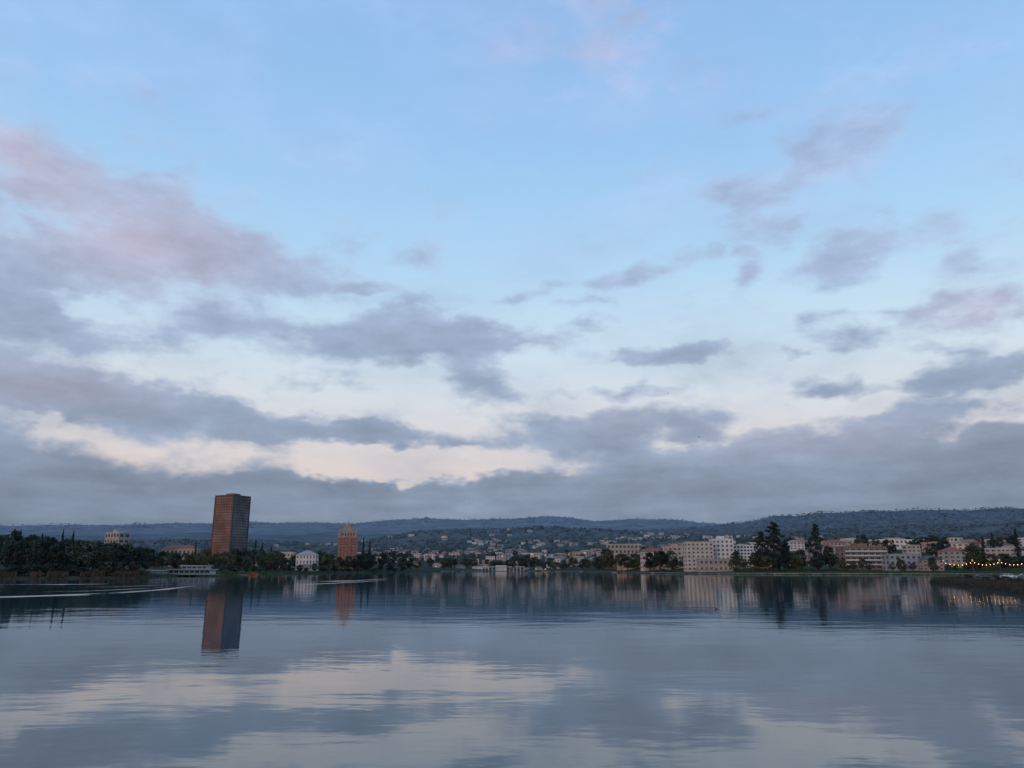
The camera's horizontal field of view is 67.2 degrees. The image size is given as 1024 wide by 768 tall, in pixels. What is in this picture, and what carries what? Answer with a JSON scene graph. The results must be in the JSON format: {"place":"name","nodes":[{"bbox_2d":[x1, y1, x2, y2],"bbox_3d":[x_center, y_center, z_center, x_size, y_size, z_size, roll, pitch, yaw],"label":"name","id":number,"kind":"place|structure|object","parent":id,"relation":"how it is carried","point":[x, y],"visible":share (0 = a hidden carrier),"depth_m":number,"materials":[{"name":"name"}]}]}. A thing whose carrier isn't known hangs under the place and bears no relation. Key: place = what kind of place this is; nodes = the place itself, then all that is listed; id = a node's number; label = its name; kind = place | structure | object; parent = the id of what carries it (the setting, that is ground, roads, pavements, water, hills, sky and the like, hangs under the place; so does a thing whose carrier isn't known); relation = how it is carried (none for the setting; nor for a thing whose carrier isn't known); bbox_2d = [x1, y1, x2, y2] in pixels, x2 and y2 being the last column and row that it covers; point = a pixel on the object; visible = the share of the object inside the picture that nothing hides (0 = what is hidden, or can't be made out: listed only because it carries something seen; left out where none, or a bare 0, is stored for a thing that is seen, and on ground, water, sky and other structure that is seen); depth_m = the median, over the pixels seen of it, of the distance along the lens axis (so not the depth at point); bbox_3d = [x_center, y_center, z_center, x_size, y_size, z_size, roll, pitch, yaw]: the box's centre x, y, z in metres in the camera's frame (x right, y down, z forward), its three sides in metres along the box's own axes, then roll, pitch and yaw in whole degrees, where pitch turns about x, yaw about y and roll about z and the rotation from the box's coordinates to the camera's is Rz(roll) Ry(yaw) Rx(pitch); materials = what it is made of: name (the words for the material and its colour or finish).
{"place":"outdoors","nodes":[
{"label":"outdoors","id":0,"kind":"place"},
{"bbox_2d":[0,571,1023,767],"bbox_3d":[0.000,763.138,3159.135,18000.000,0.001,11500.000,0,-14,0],"label":"water","id":1,"kind":"structure","parent":0,"point":[515,669],"depth_m":30.61,"materials":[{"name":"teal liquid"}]},
{"bbox_2d":[0,582,183,585],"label":"water wake","id":2,"kind":"object","parent":1,"relation":"on","point":[62,584],"visible":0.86,"depth_m":203.60,"materials":[{"name":"grey"}]},
{"bbox_2d":[0,584,187,589],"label":"water wake","id":3,"kind":"object","parent":1,"relation":"on","point":[66,587],"visible":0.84,"depth_m":170.77,"materials":[{"name":"grey"}]},
{"bbox_2d":[0,584,200,593],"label":"water wake","id":4,"kind":"object","parent":1,"relation":"on","point":[76,591],"visible":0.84,"depth_m":140.51,"materials":[{"name":"grey liquid"}]},
{"bbox_2d":[0,584,206,597],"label":"water wake","id":5,"kind":"object","parent":1,"relation":"on","point":[89,594],"visible":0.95,"depth_m":122.28,"materials":[{"name":"grey liquid"}]},
{"bbox_2d":[0,508,1023,560],"bbox_3d":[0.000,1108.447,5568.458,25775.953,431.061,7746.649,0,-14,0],"label":"hills","id":6,"kind":"structure","parent":0,"point":[290,532],"depth_m":4437.07,"materials":[{"name":"green plant"}]},
{"bbox_2d":[0,506,1023,564],"bbox_3d":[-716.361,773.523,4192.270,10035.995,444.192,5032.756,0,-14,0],"label":"hillside wood","id":7,"kind":"object","parent":6,"relation":"on","point":[742,539],"visible":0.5,"depth_m":3124.82,"materials":[{"name":"green plant"}]},
{"bbox_2d":[0,546,1023,578],"bbox_3d":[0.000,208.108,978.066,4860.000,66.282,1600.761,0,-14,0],"label":"ground","id":8,"kind":"structure","parent":0,"point":[987,569],"depth_m":640.63,"materials":[{"name":"green plant"}]},
{"bbox_2d":[0,539,21,567],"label":"broadleaf tree","id":9,"kind":"object","parent":8,"relation":"on","point":[6,562],"visible":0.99,"depth_m":339.25,"materials":[{"name":"green plant"}]},
{"bbox_2d":[6,529,22,567],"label":"broadleaf tree","id":10,"kind":"object","parent":8,"relation":"on","point":[16,535],"visible":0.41,"depth_m":370.14,"materials":[{"name":"green plant"}]},
{"bbox_2d":[9,540,33,574],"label":"broadleaf tree","id":11,"kind":"object","parent":8,"relation":"on","point":[24,544],"visible":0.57,"depth_m":343.66,"materials":[{"name":"green plant"}]},
{"bbox_2d":[18,534,37,556],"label":"broadleaf tree","id":12,"kind":"object","parent":8,"relation":"on","point":[31,538],"visible":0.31,"depth_m":366.65,"materials":[{"name":"green plant"}]},
{"bbox_2d":[22,539,47,564],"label":"broadleaf tree","id":13,"kind":"object","parent":8,"relation":"on","point":[35,555],"visible":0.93,"depth_m":340.60,"materials":[{"name":"green plant"}]},
{"bbox_2d":[37,538,53,565],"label":"broadleaf tree","id":14,"kind":"object","parent":8,"relation":"on","point":[48,544],"visible":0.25,"depth_m":374.09,"materials":[{"name":"green plant"}]},
{"bbox_2d":[40,535,57,567],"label":"broadleaf tree","id":15,"kind":"object","parent":8,"relation":"on","point":[54,539],"visible":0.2,"depth_m":393.32,"materials":[{"name":"green plant"}]},
{"bbox_2d":[43,541,68,568],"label":"broadleaf tree","id":16,"kind":"object","parent":8,"relation":"on","point":[60,555],"visible":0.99,"depth_m":342.08,"materials":[{"name":"green plant"}]},
{"bbox_2d":[62,545,83,574],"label":"broadleaf tree","id":17,"kind":"object","parent":8,"relation":"on","point":[70,554],"visible":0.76,"depth_m":348.34,"materials":[{"name":"green plant"}]},
{"bbox_2d":[0,570,149,577],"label":"dry reeds","id":18,"kind":"object","parent":8,"relation":"on","point":[97,574],"visible":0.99,"depth_m":338.84,"materials":[{"name":"brown plant"}]},
{"bbox_2d":[69,539,88,564],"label":"broadleaf tree","id":19,"kind":"object","parent":8,"relation":"on","point":[79,543],"visible":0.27,"depth_m":374.19,"materials":[{"name":"green plant"}]},
{"bbox_2d":[71,543,102,567],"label":"broadleaf tree","id":20,"kind":"object","parent":8,"relation":"on","point":[85,547],"visible":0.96,"depth_m":350.37,"materials":[{"name":"green plant"}]},
{"bbox_2d":[85,541,107,569],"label":"broadleaf tree","id":21,"kind":"object","parent":8,"relation":"on","point":[98,543],"visible":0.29,"depth_m":378.70,"materials":[{"name":"green plant"}]},
{"bbox_2d":[93,546,117,567],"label":"broadleaf tree","id":22,"kind":"object","parent":8,"relation":"on","point":[103,551],"visible":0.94,"depth_m":351.46,"materials":[{"name":"green plant"}]},
{"bbox_2d":[99,561,113,575],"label":"shore bush","id":23,"kind":"object","parent":8,"relation":"on","point":[109,568],"visible":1,"depth_m":347.83,"materials":[{"name":"green plant"}]},
{"bbox_2d":[103,542,123,559],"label":"broadleaf tree","id":24,"kind":"object","parent":8,"relation":"on","point":[112,545],"visible":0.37,"depth_m":383.80,"materials":[{"name":"green plant"}]},
{"bbox_2d":[104,530,129,566],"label":"apartment block","id":25,"kind":"structure","parent":8,"relation":"on","point":[120,536],"depth_m":926.31,"materials":[{"name":"beige paint"}]},
{"bbox_2d":[111,551,128,568],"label":"broadleaf tree","id":26,"kind":"object","parent":8,"relation":"on","point":[120,554],"visible":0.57,"depth_m":361.34,"materials":[{"name":"green plant"}]},
{"bbox_2d":[112,543,140,570],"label":"broadleaf tree","id":27,"kind":"object","parent":8,"relation":"on","point":[128,546],"visible":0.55,"depth_m":386.32,"materials":[{"name":"green plant"}]},
{"bbox_2d":[123,548,143,567],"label":"broadleaf tree","id":28,"kind":"object","parent":8,"relation":"on","point":[137,552],"visible":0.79,"depth_m":362.00,"materials":[{"name":"green plant"}]},
{"bbox_2d":[127,561,140,570],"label":"shore bush","id":29,"kind":"object","parent":8,"relation":"on","point":[131,565],"visible":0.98,"depth_m":356.05,"materials":[{"name":"green plant"}]},
{"bbox_2d":[141,557,156,569],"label":"broadleaf tree","id":30,"kind":"object","parent":8,"relation":"on","point":[146,565],"visible":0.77,"depth_m":438.34,"materials":[{"name":"green plant"}]},
{"bbox_2d":[143,548,159,570],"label":"broadleaf tree","id":31,"kind":"object","parent":8,"relation":"on","point":[154,558],"visible":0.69,"depth_m":440.27,"materials":[{"name":"green plant"}]},
{"bbox_2d":[157,551,166,569],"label":"broadleaf tree","id":32,"kind":"object","parent":8,"relation":"on","point":[161,561],"visible":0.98,"depth_m":487.54,"materials":[{"name":"green plant"}]},
{"bbox_2d":[165,551,181,568],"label":"broadleaf tree","id":33,"kind":"object","parent":8,"relation":"on","point":[171,556],"visible":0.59,"depth_m":500.44,"materials":[{"name":"green plant"}]},
{"bbox_2d":[171,554,183,568],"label":"broadleaf tree","id":34,"kind":"object","parent":8,"relation":"on","point":[174,563],"visible":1,"depth_m":465.34,"materials":[{"name":"green plant"}]},
{"bbox_2d":[160,544,199,566],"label":"building","id":35,"kind":"structure","parent":8,"relation":"on","point":[182,549],"depth_m":989.69,"materials":[{"name":"beige paint"}]},
{"bbox_2d":[183,554,195,564],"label":"broadleaf tree","id":36,"kind":"object","parent":8,"relation":"on","point":[187,558],"visible":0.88,"depth_m":517.16,"materials":[{"name":"green plant"}]},
{"bbox_2d":[166,565,219,575],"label":"boathouse","id":37,"kind":"object","parent":8,"relation":"on","point":[196,570],"visible":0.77,"depth_m":434.40,"materials":[{"name":"white paint"}]},
{"bbox_2d":[200,549,210,565],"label":"broadleaf tree","id":38,"kind":"object","parent":8,"relation":"on","point":[203,561],"visible":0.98,"depth_m":498.00,"materials":[{"name":"green plant"}]},
{"bbox_2d":[223,552,235,572],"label":"broadleaf tree","id":39,"kind":"object","parent":8,"relation":"on","point":[227,555],"visible":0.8,"depth_m":510.33,"materials":[{"name":"green plant"}]},
{"bbox_2d":[209,493,250,567],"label":"office tower","id":40,"kind":"structure","parent":8,"relation":"on","point":[230,525],"depth_m":857.66,"materials":[{"name":"brown glass"}]},
{"bbox_2d":[231,548,239,565],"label":"broadleaf tree","id":41,"kind":"object","parent":8,"relation":"on","point":[235,552],"visible":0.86,"depth_m":613.03,"materials":[{"name":"green plant"}]},
{"bbox_2d":[237,550,251,569],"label":"broadleaf tree","id":42,"kind":"object","parent":8,"relation":"on","point":[247,553],"visible":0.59,"depth_m":618.66,"materials":[{"name":"green plant"}]},
{"bbox_2d":[240,557,252,569],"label":"broadleaf tree","id":43,"kind":"object","parent":8,"relation":"on","point":[249,563],"visible":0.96,"depth_m":589.27,"materials":[{"name":"green plant"}]},
{"bbox_2d":[248,549,260,565],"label":"broadleaf tree","id":44,"kind":"object","parent":8,"relation":"on","point":[254,551],"visible":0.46,"depth_m":698.47,"materials":[{"name":"green plant"}]},
{"bbox_2d":[255,547,265,568],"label":"broadleaf tree","id":45,"kind":"object","parent":8,"relation":"on","point":[260,559],"visible":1,"depth_m":615.88,"materials":[{"name":"green plant"}]},
{"bbox_2d":[263,551,278,570],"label":"broadleaf tree","id":46,"kind":"object","parent":8,"relation":"on","point":[271,555],"visible":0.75,"depth_m":650.66,"materials":[{"name":"green plant"}]},
{"bbox_2d":[295,549,318,570],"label":"white mansion","id":47,"kind":"structure","parent":8,"relation":"on","point":[307,559],"depth_m":705.14,"materials":[{"name":"paint"}]},
{"bbox_2d":[319,553,334,571],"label":"broadleaf tree","id":48,"kind":"object","parent":8,"relation":"on","point":[324,559],"visible":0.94,"depth_m":705.50,"materials":[{"name":"green plant"}]},
{"bbox_2d":[337,520,357,569],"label":"brick apartment tower","id":49,"kind":"structure","parent":8,"relation":"on","point":[347,540],"depth_m":854.11,"materials":[{"name":"brick"}]},
{"bbox_2d":[344,555,352,567],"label":"broadleaf tree","id":50,"kind":"object","parent":8,"relation":"on","point":[347,563],"visible":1,"depth_m":798.29,"materials":[{"name":"green plant"}]},
{"bbox_2d":[351,555,362,567],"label":"broadleaf tree","id":51,"kind":"object","parent":8,"relation":"on","point":[358,558],"visible":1,"depth_m":798.39,"materials":[{"name":"green plant"}]},
{"bbox_2d":[387,550,397,565],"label":"broadleaf tree","id":52,"kind":"object","parent":8,"relation":"on","point":[391,553],"visible":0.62,"depth_m":981.71,"materials":[{"name":"green plant"}]},
{"bbox_2d":[402,552,413,570],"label":"broadleaf tree","id":53,"kind":"object","parent":8,"relation":"on","point":[410,560],"visible":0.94,"depth_m":1023.59,"materials":[{"name":"green plant"}]},
{"bbox_2d":[479,565,524,570],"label":"pergola","id":54,"kind":"object","parent":8,"relation":"on","point":[501,568],"visible":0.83,"depth_m":1315.37,"materials":[{"name":"white paint"}]},
{"bbox_2d":[602,551,614,570],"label":"shore tree","id":55,"kind":"object","parent":8,"relation":"on","point":[606,555],"visible":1,"depth_m":945.39,"materials":[{"name":"green plant"}]},
{"bbox_2d":[606,544,641,555],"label":"long hall","id":56,"kind":"structure","parent":8,"relation":"on","point":[625,549],"depth_m":1215.96,"materials":[{"name":"beige paint"}]},
{"bbox_2d":[646,552,652,571],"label":"shore tree","id":57,"kind":"object","parent":8,"relation":"on","point":[650,555],"visible":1,"depth_m":719.72,"materials":[{"name":"green plant"}]},
{"bbox_2d":[640,547,664,570],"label":"apartment house","id":58,"kind":"structure","parent":8,"relation":"on","point":[644,553],"depth_m":765.33,"materials":[{"name":"beige paint"}]},
{"bbox_2d":[652,550,667,571],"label":"shore tree","id":59,"kind":"object","parent":8,"relation":"on","point":[659,558],"visible":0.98,"depth_m":708.10,"materials":[{"name":"green plant"}]},
{"bbox_2d":[666,550,678,570],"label":"shore tree","id":60,"kind":"object","parent":8,"relation":"on","point":[669,553],"visible":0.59,"depth_m":708.95,"materials":[{"name":"green plant"}]},
{"bbox_2d":[664,544,683,569],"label":"apartment house","id":61,"kind":"structure","parent":8,"relation":"on","point":[677,549],"depth_m":746.01,"materials":[{"name":"beige paint"}]},
{"bbox_2d":[442,571,947,573],"bbox_3d":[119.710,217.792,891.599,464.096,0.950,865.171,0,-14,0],"label":"shore wall","id":62,"kind":"structure","parent":8,"relation":"on","point":[811,573],"depth_m":561.82,"materials":[{"name":"stone"}]},
{"bbox_2d":[682,542,713,571],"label":"apartment block","id":63,"kind":"structure","parent":8,"relation":"on","point":[693,552],"depth_m":666.77,"materials":[{"name":"beige paint"}]},
{"bbox_2d":[696,558,732,571],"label":"building","id":64,"kind":"structure","parent":8,"relation":"on","point":[705,564],"depth_m":641.62,"materials":[{"name":"beige paint"}]},
{"bbox_2d":[709,536,733,557],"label":"apartment block","id":65,"kind":"structure","parent":8,"relation":"on","point":[723,547],"depth_m":682.36,"materials":[{"name":"white paint"}]},
{"bbox_2d":[728,558,737,571],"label":"shore tree","id":66,"kind":"object","parent":8,"relation":"on","point":[730,563],"visible":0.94,"depth_m":629.00,"materials":[{"name":"green plant"}]},
{"bbox_2d":[736,558,748,571],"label":"shore tree","id":67,"kind":"object","parent":8,"relation":"on","point":[743,564],"visible":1,"depth_m":626.42,"materials":[{"name":"green plant"}]},
{"bbox_2d":[733,545,755,565],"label":"apartment block","id":68,"kind":"structure","parent":8,"relation":"on","point":[745,551],"depth_m":706.62,"materials":[{"name":"white paint"}]},
{"bbox_2d":[748,555,757,570],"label":"shore tree","id":69,"kind":"object","parent":8,"relation":"on","point":[752,561],"visible":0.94,"depth_m":636.25,"materials":[{"name":"green plant"}]},
{"bbox_2d":[752,531,773,570],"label":"cedar tree","id":70,"kind":"object","parent":8,"relation":"on","point":[760,541],"visible":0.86,"depth_m":634.81,"materials":[{"name":"green plant"}]},
{"bbox_2d":[759,556,774,570],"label":"shore tree","id":71,"kind":"object","parent":8,"relation":"on","point":[764,559],"visible":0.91,"depth_m":621.85,"materials":[{"name":"green plant"}]},
{"bbox_2d":[755,521,790,570],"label":"cedar tree","id":72,"kind":"object","parent":8,"relation":"on","point":[772,531],"visible":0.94,"depth_m":624.41,"materials":[{"name":"green plant"}]},
{"bbox_2d":[778,540,795,570],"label":"cedar tree","id":73,"kind":"object","parent":8,"relation":"on","point":[786,554],"visible":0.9,"depth_m":624.02,"materials":[{"name":"green plant"}]},
{"bbox_2d":[787,539,804,550],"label":"gabled house","id":74,"kind":"structure","parent":8,"relation":"on","point":[796,545],"depth_m":883.81,"materials":[{"name":"white paint"}]},
{"bbox_2d":[788,555,803,570],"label":"shore tree","id":75,"kind":"object","parent":8,"relation":"on","point":[799,561],"visible":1,"depth_m":614.44,"materials":[{"name":"green plant"}]},
{"bbox_2d":[794,549,806,570],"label":"broadleaf tree","id":76,"kind":"object","parent":8,"relation":"on","point":[800,552],"visible":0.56,"depth_m":622.35,"materials":[{"name":"green plant"}]},
{"bbox_2d":[807,557,824,570],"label":"shore tree","id":77,"kind":"object","parent":8,"relation":"on","point":[812,560],"visible":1,"depth_m":613.35,"materials":[{"name":"green plant"}]},
{"bbox_2d":[806,523,830,570],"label":"cedar tree","id":78,"kind":"object","parent":8,"relation":"on","point":[815,533],"visible":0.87,"depth_m":625.99,"materials":[{"name":"green plant"}]},
{"bbox_2d":[822,545,837,570],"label":"broadleaf tree","id":79,"kind":"object","parent":8,"relation":"on","point":[826,551],"visible":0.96,"depth_m":626.92,"materials":[{"name":"green plant"}]},
{"bbox_2d":[822,539,845,552],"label":"apartment house","id":80,"kind":"structure","parent":8,"relation":"on","point":[836,543],"depth_m":817.08,"materials":[{"name":"pink paint"}]},
{"bbox_2d":[835,543,886,569],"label":"apartment block","id":81,"kind":"structure","parent":8,"relation":"on","point":[854,552],"depth_m":627.27,"materials":[{"name":"beige paint"}]},
{"bbox_2d":[854,535,871,545],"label":"broadleaf tree","id":82,"kind":"object","parent":8,"relation":"on","point":[863,538],"visible":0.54,"depth_m":743.57,"materials":[{"name":"green plant"}]},
{"bbox_2d":[881,539,896,553],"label":"broadleaf tree","id":83,"kind":"object","parent":8,"relation":"on","point":[889,547],"visible":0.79,"depth_m":702.97,"materials":[{"name":"green plant"}]},
{"bbox_2d":[868,539,923,548],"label":"long hall","id":84,"kind":"structure","parent":8,"relation":"on","point":[898,542],"depth_m":875.33,"materials":[{"name":"white paint"}]},
{"bbox_2d":[881,554,921,570],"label":"modern house","id":85,"kind":"structure","parent":8,"relation":"on","point":[887,559],"depth_m":603.80,"materials":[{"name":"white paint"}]},
{"bbox_2d":[901,545,920,553],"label":"apartment house","id":86,"kind":"structure","parent":8,"relation":"on","point":[910,549],"depth_m":753.89,"materials":[{"name":"beige paint"}]},
{"bbox_2d":[919,554,943,570],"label":"gabled house","id":87,"kind":"structure","parent":8,"relation":"on","point":[923,563],"depth_m":591.48,"materials":[{"name":"beige paint"}]},
{"bbox_2d":[924,543,939,555],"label":"broadleaf tree","id":88,"kind":"object","parent":8,"relation":"on","point":[934,546],"visible":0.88,"depth_m":683.49,"materials":[{"name":"green plant"}]},
{"bbox_2d":[937,545,967,567],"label":"hip roof house","id":89,"kind":"structure","parent":8,"relation":"on","point":[950,556],"depth_m":618.21,"materials":[{"name":"beige paint"}]},
{"bbox_2d":[948,540,969,554],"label":"gabled house","id":90,"kind":"structure","parent":8,"relation":"on","point":[961,545],"depth_m":745.31,"materials":[{"name":"beige paint"}]},
{"bbox_2d":[966,552,979,570],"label":"shore tree","id":91,"kind":"object","parent":8,"relation":"on","point":[970,556],"visible":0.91,"depth_m":557.23,"materials":[{"name":"green plant"}]},
{"bbox_2d":[960,544,986,570],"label":"broadleaf tree","id":92,"kind":"object","parent":8,"relation":"on","point":[977,549],"visible":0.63,"depth_m":573.74,"materials":[{"name":"green plant"}]},
{"bbox_2d":[986,553,998,568],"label":"shore tree","id":93,"kind":"object","parent":8,"relation":"on","point":[994,561],"visible":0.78,"depth_m":586.15,"materials":[{"name":"green plant"}]},
{"bbox_2d":[984,548,1017,563],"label":"apartment house","id":94,"kind":"structure","parent":8,"relation":"on","point":[997,551],"depth_m":638.56,"materials":[{"name":"beige paint"}]},
{"bbox_2d":[995,553,1017,570],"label":"broadleaf tree","id":95,"kind":"object","parent":8,"relation":"on","point":[1005,562],"visible":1,"depth_m":543.67,"materials":[{"name":"green plant"}]},
{"bbox_2d":[1013,529,1021,559],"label":"conifer tree","id":96,"kind":"object","parent":8,"relation":"on","point":[1017,548],"visible":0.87,"depth_m":626.23,"materials":[{"name":"green plant"}]},
{"bbox_2d":[0,0,1023,525],"label":"sky","id":97,"kind":"structure","parent":0,"point":[229,263],"materials":[{"name":"blue"}]},
{"bbox_2d":[929,575,1023,592],"bbox_3d":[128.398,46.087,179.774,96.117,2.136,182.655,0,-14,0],"label":"bank grass","id":98,"kind":"structure","parent":0,"point":[1014,584],"depth_m":175.52,"materials":[{"name":"green plant"}]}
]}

